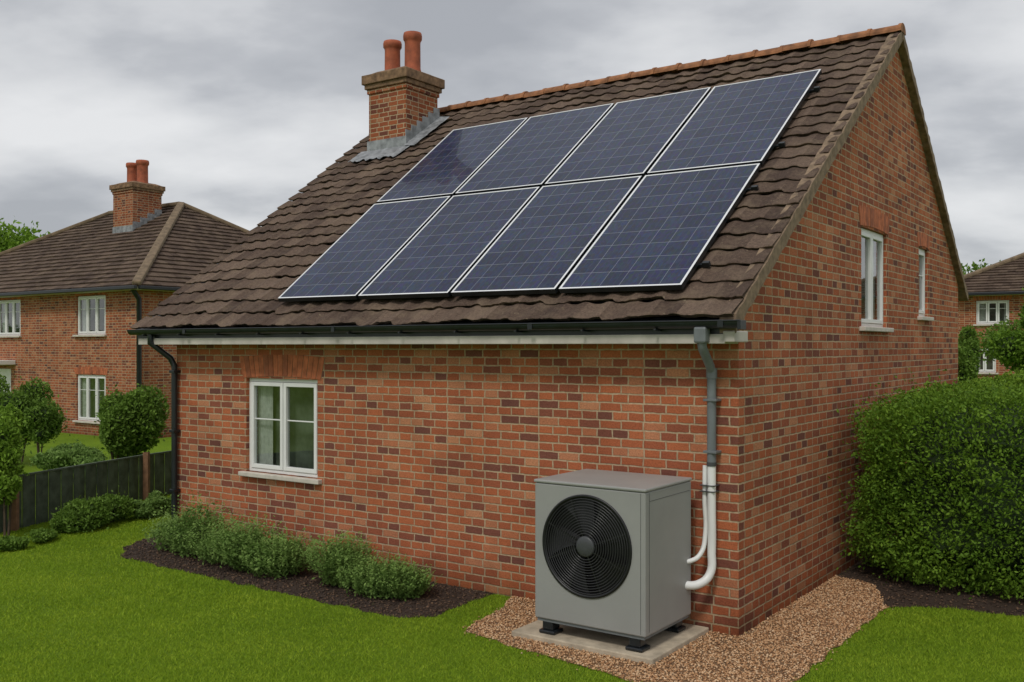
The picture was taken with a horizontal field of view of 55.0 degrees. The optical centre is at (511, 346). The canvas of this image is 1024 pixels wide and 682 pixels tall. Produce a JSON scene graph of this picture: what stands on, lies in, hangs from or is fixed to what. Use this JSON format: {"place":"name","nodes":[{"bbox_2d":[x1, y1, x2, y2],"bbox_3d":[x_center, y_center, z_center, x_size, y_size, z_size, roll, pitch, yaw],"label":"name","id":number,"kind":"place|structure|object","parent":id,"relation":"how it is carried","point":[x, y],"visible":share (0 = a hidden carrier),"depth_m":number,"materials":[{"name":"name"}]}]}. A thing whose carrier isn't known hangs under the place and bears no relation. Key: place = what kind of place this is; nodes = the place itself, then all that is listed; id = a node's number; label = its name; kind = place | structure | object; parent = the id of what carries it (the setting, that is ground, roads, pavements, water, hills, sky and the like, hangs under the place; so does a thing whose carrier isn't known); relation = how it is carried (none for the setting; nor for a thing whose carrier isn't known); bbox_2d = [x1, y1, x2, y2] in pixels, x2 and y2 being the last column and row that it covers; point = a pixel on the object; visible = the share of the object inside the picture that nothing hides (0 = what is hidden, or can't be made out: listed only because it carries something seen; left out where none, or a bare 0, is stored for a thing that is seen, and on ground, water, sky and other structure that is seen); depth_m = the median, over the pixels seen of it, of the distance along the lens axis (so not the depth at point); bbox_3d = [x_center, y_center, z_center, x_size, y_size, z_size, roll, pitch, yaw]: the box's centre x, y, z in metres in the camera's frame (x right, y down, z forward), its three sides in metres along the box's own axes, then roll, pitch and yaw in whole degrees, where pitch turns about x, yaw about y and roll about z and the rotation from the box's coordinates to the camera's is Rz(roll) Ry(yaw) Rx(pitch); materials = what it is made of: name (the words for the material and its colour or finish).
{"place":"outdoors","nodes":[
{"label":"outdoors","id":0,"kind":"place"},
{"bbox_2d":[0,433,1023,681],"bbox_3d":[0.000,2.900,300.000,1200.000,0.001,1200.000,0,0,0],"label":"ground","id":1,"kind":"structure","parent":0,"point":[86,441],"depth_m":9.86,"materials":[{"name":"plant"}]},
{"bbox_2d":[0,402,29,535],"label":"leafy shrub","id":2,"kind":"object","parent":1,"relation":"on","point":[11,444],"visible":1,"depth_m":14.98,"materials":[{"name":"green plant"}]},
{"bbox_2d":[0,216,49,251],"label":"garden tree","id":3,"kind":"object","parent":1,"relation":"on","point":[7,241],"visible":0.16,"depth_m":50.02,"materials":[{"name":"green plant"}]},
{"bbox_2d":[0,527,60,551],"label":"shrubs","id":4,"kind":"object","parent":1,"relation":"on","point":[12,543],"visible":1,"depth_m":14.11,"materials":[{"name":"green plant"}]},
{"bbox_2d":[0,374,69,464],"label":"round shrub","id":5,"kind":"object","parent":1,"relation":"on","point":[44,419],"visible":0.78,"depth_m":23.54,"materials":[{"name":"green plant"}]},
{"bbox_2d":[29,440,107,483],"bbox_3d":[-9.154,2.464,20.865,2.114,0.901,1.601,0,0,33],"label":"shrub","id":6,"kind":"object","parent":1,"relation":"on","point":[63,455],"visible":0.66,"depth_m":20.59,"materials":[{"name":"green plant"}]},
{"bbox_2d":[0,450,170,532],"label":"garden fence","id":7,"kind":"object","parent":1,"relation":"on","point":[138,477],"visible":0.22,"depth_m":17.08,"materials":[{"name":"wood"}]},
{"bbox_2d":[0,290,176,437],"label":"walls","id":8,"kind":"structure","parent":1,"relation":"on","point":[46,347],"depth_m":32.58,"materials":[{"name":"brick"}]},
{"bbox_2d":[0,369,10,391],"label":"front door","id":9,"kind":"structure","parent":8,"relation":"attached to","point":[6,372],"depth_m":34.97,"materials":[{"name":"white paint"}]},
{"bbox_2d":[0,360,15,364],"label":"door canopy","id":10,"kind":"object","parent":8,"relation":"attached to","point":[7,362],"visible":1,"depth_m":34.45,"materials":[{"name":"white paint"}]},
{"bbox_2d":[0,300,19,335],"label":"frame","id":11,"kind":"object","parent":8,"relation":"on","point":[9,334],"visible":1,"depth_m":35.07,"materials":[{"name":"white paint"}]},
{"bbox_2d":[2,303,4,332],"bbox_3d":[-17.829,-1.015,35.119,1.500,1.210,0.036,0,0,35],"label":"curtain","id":12,"kind":"object","parent":11,"relation":"hanging from","point":[3,319],"visible":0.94,"depth_m":35.48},
{"bbox_2d":[0,301,19,333],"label":"sash","id":13,"kind":"object","parent":11,"relation":"attached to","point":[13,317],"visible":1,"depth_m":34.93,"materials":[{"name":"white paint"}]},
{"bbox_2d":[0,297,21,299],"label":"brick arch","id":14,"kind":"structure","parent":8,"relation":"in","point":[12,298],"depth_m":34.85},
{"bbox_2d":[8,303,19,332],"bbox_3d":[-17.784,-1.015,35.184,1.592,1.262,0.010,0,0,35],"label":"interior","id":15,"kind":"object","parent":8,"relation":"attached to","point":[10,318],"visible":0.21,"depth_m":35.32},
{"bbox_2d":[72,420,99,423],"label":"sill","id":16,"kind":"structure","parent":8,"relation":"attached to","point":[90,422],"depth_m":32.02,"materials":[{"name":"stone"}]},
{"bbox_2d":[0,286,174,297],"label":"soffit","id":17,"kind":"structure","parent":8,"relation":"on","point":[84,292],"depth_m":31.76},
{"bbox_2d":[0,285,179,295],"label":"gutters","id":18,"kind":"object","parent":17,"relation":"on","point":[93,289],"visible":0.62,"depth_m":31.11,"materials":[{"name":"black plastic"}]},
{"bbox_2d":[0,206,245,292],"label":"roof tiles","id":19,"kind":"object","parent":17,"relation":"on","point":[95,253],"visible":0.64,"depth_m":35.31,"materials":[{"name":"tile"}]},
{"bbox_2d":[0,202,248,284],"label":"hip and ridge caps","id":20,"kind":"object","parent":19,"relation":"on","point":[145,267],"visible":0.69,"depth_m":37.77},
{"bbox_2d":[109,160,164,226],"bbox_3d":[-14.389,-5.350,37.755,1.460,3.500,1.460,0,0,35],"label":"chimney","id":21,"kind":"object","parent":19,"relation":"on","point":[136,196],"visible":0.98,"depth_m":37.36,"materials":[{"name":"brick"}]},
{"bbox_2d":[112,209,161,233],"bbox_3d":[-14.394,-4.730,37.746,1.291,1.050,1.270,0,0,35],"label":"chimney flashing","id":22,"kind":"object","parent":21,"relation":"attached to","point":[135,225],"visible":0.6,"depth_m":37.30,"materials":[{"name":"metal"}]},
{"bbox_2d":[72,335,106,336],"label":"sill","id":23,"kind":"structure","parent":8,"relation":"attached to","point":[89,335],"depth_m":31.91,"materials":[{"name":"stone"}]},
{"bbox_2d":[74,367,107,374],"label":"brick arch","id":24,"kind":"structure","parent":8,"relation":"in","point":[103,371],"depth_m":32.02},
{"bbox_2d":[75,292,106,295],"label":"brick arch","id":25,"kind":"structure","parent":8,"relation":"in","point":[81,294],"depth_m":31.95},
{"bbox_2d":[78,295,105,334],"bbox_3d":[-13.682,-1.015,32.107,1.644,1.264,0.071,0,0,35],"label":"frame","id":26,"kind":"object","parent":8,"relation":"on","point":[78,316],"visible":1,"depth_m":32.27,"materials":[{"name":"white paint"}]},
{"bbox_2d":[82,300,85,330],"bbox_3d":[-13.636,-1.015,32.172,1.550,1.210,0.036,0,0,35],"label":"curtain","id":27,"kind":"object","parent":26,"relation":"hanging from","point":[84,315],"visible":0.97,"depth_m":32.52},
{"bbox_2d":[79,297,105,332],"bbox_3d":[-13.692,-1.015,32.092,1.538,1.160,0.065,0,0,35],"label":"sash","id":28,"kind":"object","parent":26,"relation":"attached to","point":[97,308],"visible":1,"depth_m":32.14,"materials":[{"name":"white paint"}]},
{"bbox_2d":[78,374,105,420],"bbox_3d":[-13.682,1.685,32.107,1.644,1.504,0.071,0,0,35],"label":"frame","id":29,"kind":"object","parent":8,"relation":"on","point":[78,395],"visible":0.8,"depth_m":32.38,"materials":[{"name":"white paint"}]},
{"bbox_2d":[82,378,85,416],"bbox_3d":[-13.636,1.685,32.172,1.550,1.450,0.036,0,0,35],"label":"curtain","id":30,"kind":"object","parent":29,"relation":"hanging from","point":[84,397],"visible":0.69,"depth_m":32.52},
{"bbox_2d":[79,376,105,419],"bbox_3d":[-13.692,1.685,32.092,1.538,1.400,0.065,0,0,35],"label":"sash","id":31,"kind":"object","parent":29,"relation":"attached to","point":[96,390],"visible":0.87,"depth_m":32.18,"materials":[{"name":"white paint"}]},
{"bbox_2d":[90,376,104,417],"bbox_3d":[-13.590,1.685,32.238,1.642,1.502,0.010,0,0,35],"label":"interior","id":32,"kind":"object","parent":8,"relation":"attached to","point":[92,393],"visible":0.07,"depth_m":32.34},
{"bbox_2d":[90,299,105,334],"bbox_3d":[-13.590,-1.015,32.238,1.642,1.262,0.010,0,0,35],"label":"interior","id":33,"kind":"object","parent":8,"relation":"attached to","point":[101,315],"visible":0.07,"depth_m":32.17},
{"bbox_2d":[130,290,141,391],"bbox_3d":[-11.599,0.546,30.323,0.170,4.709,0.373,0,0,35],"label":"downpipe","id":34,"kind":"object","parent":8,"relation":"attached to","point":[135,293],"visible":0.53,"depth_m":30.34,"materials":[{"name":"black plastic"}]},
{"bbox_2d":[47,485,137,532],"bbox_3d":[-6.780,2.600,15.824,1.113,0.633,1.708,0,0,0],"label":"shrub","id":35,"kind":"object","parent":1,"relation":"on","point":[78,515],"visible":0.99,"depth_m":15.50,"materials":[{"name":"green plant"}]},
{"bbox_2d":[93,370,169,458],"bbox_3d":[-8.796,1.723,22.497,1.714,2.382,2.251,0,0,0],"label":"round shrub","id":36,"kind":"object","parent":1,"relation":"on","point":[131,422],"visible":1,"depth_m":22.15,"materials":[{"name":"green plant"}]},
{"bbox_2d":[132,489,170,518],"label":"shrub","id":37,"kind":"object","parent":1,"relation":"on","point":[152,503],"visible":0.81,"depth_m":16.61,"materials":[{"name":"green plant"}]},
{"bbox_2d":[120,536,492,617],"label":"bark mulch","id":38,"kind":"object","parent":1,"relation":"on","point":[380,609],"visible":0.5,"depth_m":11.80,"materials":[{"name":"wood"}]},
{"bbox_2d":[140,490,266,564],"bbox_3d":[-4.338,2.453,13.606,2.369,0.906,1.268,0,0,35],"label":"garden shrub","id":39,"kind":"object","parent":38,"relation":"on","point":[184,533],"visible":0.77,"depth_m":13.47,"materials":[{"name":"green plant"}]},
{"bbox_2d":[203,511,319,579],"bbox_3d":[-3.200,2.531,12.610,1.710,0.754,1.117,0,0,35],"label":"garden shrub","id":40,"kind":"object","parent":38,"relation":"on","point":[255,551],"visible":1,"depth_m":12.44,"materials":[{"name":"green plant"}]},
{"bbox_2d":[300,528,385,587],"bbox_3d":[-2.049,2.557,11.921,1.051,0.684,0.943,0,0,35],"label":"garden shrub","id":41,"kind":"object","parent":38,"relation":"on","point":[339,551],"visible":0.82,"depth_m":11.80,"materials":[{"name":"green plant"}]},
{"bbox_2d":[332,544,442,600],"bbox_3d":[-1.489,2.637,11.473,1.374,0.531,1.056,0,0,35],"label":"garden shrub","id":42,"kind":"object","parent":38,"relation":"on","point":[396,579],"visible":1,"depth_m":11.28,"materials":[{"name":"green plant"}]},
{"bbox_2d":[177,50,957,635],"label":"walls","id":43,"kind":"structure","parent":1,"relation":"on","point":[439,458],"depth_m":11.90,"materials":[{"name":"brick"}]},
{"bbox_2d":[147,334,176,366],"bbox_3d":[-5.268,0.070,14.799,0.120,0.500,0.430,0,0,61],"label":"black downpipe","id":44,"kind":"object","parent":43,"relation":"attached to","point":[165,354],"visible":1,"depth_m":14.76,"materials":[{"name":"plastic"}]},
{"bbox_2d":[171,365,177,518],"bbox_3d":[-5.108,1.590,14.870,0.090,2.620,0.090,0,0,35],"label":"downpipe","id":45,"kind":"object","parent":43,"relation":"attached to","point":[174,436],"visible":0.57,"depth_m":14.84,"materials":[{"name":"plastic"}]},
{"bbox_2d":[169,370,180,491],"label":"downpipe clips","id":46,"kind":"object","parent":43,"relation":"attached to","point":[175,431],"visible":1,"depth_m":14.83,"materials":[{"name":"black plastic"}]},
{"bbox_2d":[238,471,321,484],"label":"sill","id":47,"kind":"structure","parent":43,"relation":"attached to","point":[281,477],"depth_m":13.52,"materials":[{"name":"stone"}]},
{"bbox_2d":[240,355,324,379],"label":"brick arch","id":48,"kind":"structure","parent":43,"relation":"in","point":[296,361],"depth_m":13.58,"materials":[{"name":"brick"}]},
{"bbox_2d":[250,378,317,477],"bbox_3d":[-3.153,1.115,13.686,1.434,1.324,0.070,0,0,35],"label":"frame","id":49,"kind":"object","parent":43,"relation":"on","point":[282,471],"visible":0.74,"depth_m":13.73,"materials":[{"name":"white paint"}]},
{"bbox_2d":[251,382,317,473],"bbox_3d":[-3.163,1.115,13.672,1.328,1.220,0.065,0,0,35],"label":"sash","id":50,"kind":"object","parent":49,"relation":"attached to","point":[284,420],"visible":0.97,"depth_m":13.65,"materials":[{"name":"white paint"}]},
{"bbox_2d":[258,383,317,464],"bbox_3d":[-3.107,1.115,13.752,1.340,1.270,0.036,0,0,35],"label":"curtain","id":51,"kind":"object","parent":49,"relation":"hanging from","point":[265,427],"visible":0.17,"depth_m":14.05,"materials":[{"name":"fabric"}]},
{"bbox_2d":[244,355,324,377],"bbox_3d":[-3.204,0.282,13.614,1.738,0.330,0.001,0,0,35],"label":"arch joint","id":52,"kind":"object","parent":43,"relation":"attached to","point":[292,368],"visible":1,"depth_m":13.48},
{"bbox_2d":[273,382,313,468],"bbox_3d":[-3.061,1.115,13.817,1.432,1.322,0.010,0,0,35],"label":"interior","id":53,"kind":"object","parent":43,"relation":"attached to","point":[301,434],"visible":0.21,"depth_m":13.76,"materials":[{"name":"green"}]},
{"bbox_2d":[138,334,737,344],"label":"soffit","id":54,"kind":"structure","parent":43,"relation":"attached to","point":[622,339],"depth_m":11.39,"materials":[{"name":"plastic"}]},
{"bbox_2d":[138,329,722,338],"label":"fascia","id":55,"kind":"structure","parent":54,"relation":"attached to","point":[565,332],"depth_m":11.40,"materials":[{"name":"white painted wood"}]},
{"bbox_2d":[127,321,736,334],"bbox_3d":[-1.803,-0.208,12.163,9.780,0.074,0.140,0,0,35],"label":"gutter","id":56,"kind":"object","parent":55,"relation":"attached to","point":[635,326],"visible":0.96,"depth_m":11.22,"materials":[{"name":"black plastic"}]},
{"bbox_2d":[127,319,739,330],"bbox_3d":[-1.844,-0.246,12.105,9.780,0.016,0.016,0,0,35],"label":"gutter lip","id":57,"kind":"object","parent":56,"relation":"attached to","point":[455,324],"visible":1,"depth_m":11.20,"materials":[{"name":"plastic"}]},
{"bbox_2d":[694,327,709,342],"bbox_3d":[1.855,-0.110,9.593,0.130,0.160,0.130,0,0,35],"label":"hopper","id":58,"kind":"object","parent":54,"relation":"on","point":[701,334],"visible":0.96,"depth_m":9.54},
{"bbox_2d":[697,343,714,372],"bbox_3d":[1.927,0.059,9.723,0.122,0.478,0.388,0,0,35],"label":"downpipe bend","id":59,"kind":"object","parent":58,"relation":"attached to","point":[703,350],"visible":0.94,"depth_m":9.66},
{"bbox_2d":[142,50,840,328],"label":"roof deck front","id":60,"kind":"structure","parent":43,"relation":"on","point":[673,318],"depth_m":11.31,"materials":[{"name":"brown tile"}]},
{"bbox_2d":[348,31,449,161],"bbox_3d":[-2.171,-4.320,18.987,1.412,3.440,1.475,0,0,35],"label":"chimney","id":61,"kind":"object","parent":60,"relation":"on","point":[404,112],"visible":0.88,"depth_m":18.80,"materials":[{"name":"brick"}]},
{"bbox_2d":[142,320,745,335],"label":"gutter brackets","id":62,"kind":"object","parent":60,"relation":"attached to","point":[741,324],"visible":0.98,"depth_m":10.65,"materials":[{"name":"plastic"}]},
{"bbox_2d":[130,32,899,328],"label":"front roof slope","id":63,"kind":"structure","parent":60,"relation":"on","point":[807,131],"depth_m":14.20,"materials":[{"name":"tile"}]},
{"bbox_2d":[278,69,821,301],"bbox_3d":[0.406,-2.289,14.014,6.953,3.412,4.935,0,0,35],"label":"solar array","id":64,"kind":"object","parent":63,"relation":"on","point":[473,211],"visible":1,"depth_m":13.29,"materials":[{"name":"glass"}]},
{"bbox_2d":[438,23,905,112],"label":"ridge tiles","id":65,"kind":"object","parent":63,"relation":"on","point":[784,49],"visible":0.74,"depth_m":16.63,"materials":[{"name":"tile"}]},
{"bbox_2d":[707,378,715,462],"bbox_3d":[2.003,0.730,9.856,0.092,0.940,0.092,0,0,35],"label":"downpipe shaft","id":66,"kind":"object","parent":43,"relation":"attached to","point":[711,417],"visible":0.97,"depth_m":9.82,"materials":[{"name":"plastic"}]},
{"bbox_2d":[706,368,716,377],"bbox_3d":[2.003,0.270,9.856,0.110,0.100,0.110,0,0,35],"label":"downpipe collar","id":67,"kind":"object","parent":43,"relation":"attached to","point":[712,375],"visible":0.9,"depth_m":9.81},
{"bbox_2d":[723,331,747,341],"bbox_3d":[2.188,-0.095,9.616,0.120,0.110,0.350,0,0,35],"label":"fascia board end","id":68,"kind":"object","parent":43,"relation":"attached to","point":[737,336],"visible":0.96,"depth_m":9.50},
{"bbox_2d":[720,30,902,332],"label":"roof verge","id":69,"kind":"structure","parent":43,"relation":"attached to","point":[749,296],"depth_m":11.54,"materials":[{"name":"tile"}]},
{"bbox_2d":[861,237,869,323],"bbox_3d":[4.904,-0.950,13.977,0.010,1.352,1.302,0,0,35],"label":"interior","id":70,"kind":"object","parent":43,"relation":"attached to","point":[863,277],"depth_m":14.24,"materials":[{"name":"glass"}]},
{"bbox_2d":[861,228,882,326],"bbox_3d":[5.035,-0.950,13.885,0.070,1.354,1.304,0,0,35],"label":"frame","id":71,"kind":"object","parent":43,"relation":"on","point":[880,236],"visible":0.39,"depth_m":14.17,"materials":[{"name":"white paint"}]},
{"bbox_2d":[861,231,882,323],"bbox_3d":[5.049,-0.950,13.875,0.065,1.250,1.198,0,0,35],"label":"sash","id":72,"kind":"object","parent":71,"relation":"attached to","point":[870,238],"visible":0.7,"depth_m":13.84,"materials":[{"name":"white paint"}]},
{"bbox_2d":[873,241,874,319],"bbox_3d":[4.969,-0.950,13.931,0.036,1.300,1.210,0,0,35],"label":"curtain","id":73,"kind":"object","parent":71,"relation":"hanging from","point":[873,280],"visible":0.06,"depth_m":14.37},
{"bbox_2d":[858,205,889,234],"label":"brick arch","id":74,"kind":"structure","parent":43,"relation":"attached to","point":[878,220],"depth_m":13.78,"materials":[{"name":"brick"}]},
{"bbox_2d":[859,326,893,331],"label":"sill","id":75,"kind":"structure","parent":43,"relation":"attached to","point":[872,329],"depth_m":13.59,"materials":[{"name":"stone"}]},
{"bbox_2d":[917,232,929,249],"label":"brick arch","id":76,"kind":"structure","parent":43,"relation":"attached to","point":[924,239],"depth_m":16.21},
{"bbox_2d":[917,316,933,320],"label":"sill","id":77,"kind":"structure","parent":43,"relation":"attached to","point":[923,318],"depth_m":16.09,"materials":[{"name":"stone"}]},
{"bbox_2d":[898,33,967,300],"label":"roof verge","id":78,"kind":"structure","parent":43,"relation":"attached to","point":[906,62],"depth_m":16.48,"materials":[{"name":"wood"}]},
{"bbox_3d":[2.794,-2.785,19.951,10.950,3.790,5.000,0,0,35],"label":"roof deck","id":79,"kind":"object","parent":43,"relation":"on","visible":0},
{"bbox_2d":[482,38,869,105],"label":"roof slope","id":80,"kind":"structure","parent":79,"relation":"on","point":[767,56],"depth_m":15.59,"materials":[{"name":"tile"}]},
{"bbox_3d":[6.739,-1.055,16.311,0.070,1.124,0.654,0,0,35],"label":"frame","id":81,"kind":"object","parent":43,"relation":"on","visible":0},
{"bbox_2d":[919,251,924,313],"bbox_3d":[6.754,-1.055,16.301,0.065,1.020,0.548,0,0,35],"label":"sash","id":82,"kind":"object","parent":81,"relation":"attached to","point":[922,282],"visible":0.52,"depth_m":16.48,"materials":[{"name":"white paint"}]},
{"bbox_2d":[837,534,1023,616],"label":"hedge bed soil","id":83,"kind":"structure","parent":1,"relation":"on","point":[960,597],"depth_m":11.42,"materials":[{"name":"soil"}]},
{"bbox_2d":[827,368,1023,602],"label":"hedge","id":84,"kind":"object","parent":83,"relation":"on","point":[951,491],"visible":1,"depth_m":11.55,"materials":[{"name":"green plant"}]},
{"bbox_2d":[958,324,983,383],"bbox_3d":[9.362,1.213,20.706,1.139,3.396,1.690,0,0,0],"label":"background shrub","id":85,"kind":"object","parent":1,"relation":"on","point":[969,353],"visible":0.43,"depth_m":20.23,"materials":[{"name":"green plant"}]},
{"bbox_2d":[961,258,1000,274],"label":"garden tree","id":86,"kind":"object","parent":1,"relation":"on","point":[974,266],"depth_m":59.87,"materials":[{"name":"green plant"}]},
{"bbox_2d":[957,364,1023,388],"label":"background shrub","id":87,"kind":"object","parent":1,"relation":"on","point":[1011,376],"visible":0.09,"depth_m":17.14,"materials":[{"name":"green plant"}]},
{"bbox_2d":[958,295,1023,378],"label":"walls","id":88,"kind":"structure","parent":1,"relation":"on","point":[966,313],"depth_m":37.68,"materials":[{"name":"brick"}]},
{"bbox_2d":[980,351,991,369],"bbox_3d":[18.232,0.525,37.823,0.792,0.942,0.010,0,0,35],"label":"interior","id":89,"kind":"object","parent":88,"relation":"attached to","point":[989,365],"visible":0.29,"depth_m":37.78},
{"bbox_2d":[979,348,995,371],"bbox_3d":[18.140,0.525,37.692,0.794,0.944,0.071,0,0,35],"label":"frame","id":90,"kind":"object","parent":88,"relation":"on","point":[990,371],"visible":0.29,"depth_m":37.50,"materials":[{"name":"white paint"}]},
{"bbox_2d":[979,349,994,370],"bbox_3d":[18.130,0.525,37.678,0.688,0.840,0.065,0,0,35],"label":"sash","id":91,"kind":"object","parent":90,"relation":"attached to","point":[984,366],"visible":0.39,"depth_m":37.63,"materials":[{"name":"white paint"}]},
{"bbox_2d":[973,324,1008,325],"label":"sill","id":92,"kind":"structure","parent":88,"relation":"attached to","point":[985,324],"depth_m":37.53,"materials":[{"name":"stone"}]},
{"bbox_2d":[976,300,1008,323],"bbox_3d":[18.365,-1.300,37.534,1.144,0.894,0.070,0,0,35],"label":"frame","id":93,"kind":"object","parent":88,"relation":"on","point":[989,301],"visible":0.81,"depth_m":37.62,"materials":[{"name":"white paint"}]},
{"bbox_2d":[978,302,1007,322],"bbox_3d":[18.355,-1.300,37.520,1.038,0.790,0.065,0,0,35],"label":"sash","id":94,"kind":"object","parent":93,"relation":"attached to","point":[988,308],"visible":0.9,"depth_m":37.55,"materials":[{"name":"white paint"}]},
{"bbox_2d":[980,303,1005,320],"bbox_3d":[18.411,-1.300,37.600,1.050,0.840,0.036,0,0,35],"label":"curtain","id":95,"kind":"object","parent":93,"relation":"hanging from","point":[982,312],"visible":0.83,"depth_m":37.78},
{"bbox_2d":[973,295,1011,300],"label":"brick arch","id":96,"kind":"structure","parent":88,"relation":"attached to","point":[996,297],"depth_m":37.43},
{"bbox_2d":[985,303,1003,320],"bbox_3d":[18.457,-1.300,37.665,1.142,0.892,0.010,0,0,35],"label":"interior","id":97,"kind":"object","parent":88,"relation":"attached to","point":[992,313],"visible":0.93,"depth_m":37.64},
{"bbox_2d":[971,294,1023,295],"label":"soffit","id":98,"kind":"structure","parent":88,"relation":"on","point":[996,295],"depth_m":37.31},
{"bbox_2d":[965,257,1023,292],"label":"roof tiles","id":99,"kind":"object","parent":98,"relation":"on","point":[1006,277],"visible":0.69,"depth_m":37.94,"materials":[{"name":"tile"}]},
{"bbox_2d":[964,252,1023,278],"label":"hip and ridge caps","id":100,"kind":"object","parent":99,"relation":"on","point":[993,266],"visible":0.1,"depth_m":38.90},
{"bbox_2d":[968,291,1023,295],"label":"gutters","id":101,"kind":"object","parent":98,"relation":"on","point":[996,293],"depth_m":36.92,"materials":[{"name":"black plastic"}]},
{"bbox_2d":[977,288,1023,365],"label":"garden tree","id":102,"kind":"object","parent":1,"relation":"on","point":[983,343],"visible":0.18,"depth_m":29.01,"materials":[{"name":"green plant"}]},
{"bbox_2d":[984,303,1023,371],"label":"background shrub","id":103,"kind":"object","parent":1,"relation":"on","point":[1007,346],"visible":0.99,"depth_m":23.83,"materials":[{"name":"green plant"}]},
{"bbox_2d":[0,0,1023,273],"label":"sky","id":104,"kind":"structure","parent":0,"point":[233,107],"materials":[{"name":"grey"}]},
{"bbox_2d":[465,577,888,681],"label":"gravel path","id":105,"kind":"structure","parent":0,"point":[737,668],"depth_m":9.44,"materials":[{"name":"gravel"}]},
{"bbox_2d":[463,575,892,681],"bbox_3d":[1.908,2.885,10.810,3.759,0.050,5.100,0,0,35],"label":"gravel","id":106,"kind":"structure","parent":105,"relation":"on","point":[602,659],"depth_m":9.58,"materials":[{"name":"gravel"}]},
{"bbox_2d":[511,462,719,664],"bbox_3d":[1.041,2.040,9.853,1.670,1.760,1.280,0,0,35],"label":"heat pump","id":107,"kind":"object","parent":106,"relation":"on","point":[614,560],"visible":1,"depth_m":9.47,"materials":[{"name":"metal"}]},
{"bbox_2d":[703,398,720,453],"bbox_3d":[2.011,0.797,9.868,0.140,0.545,0.140,0,0,35],"label":"downpipe clip","id":108,"kind":"object","parent":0,"point":[716,451],"visible":0.87,"depth_m":9.82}
]}

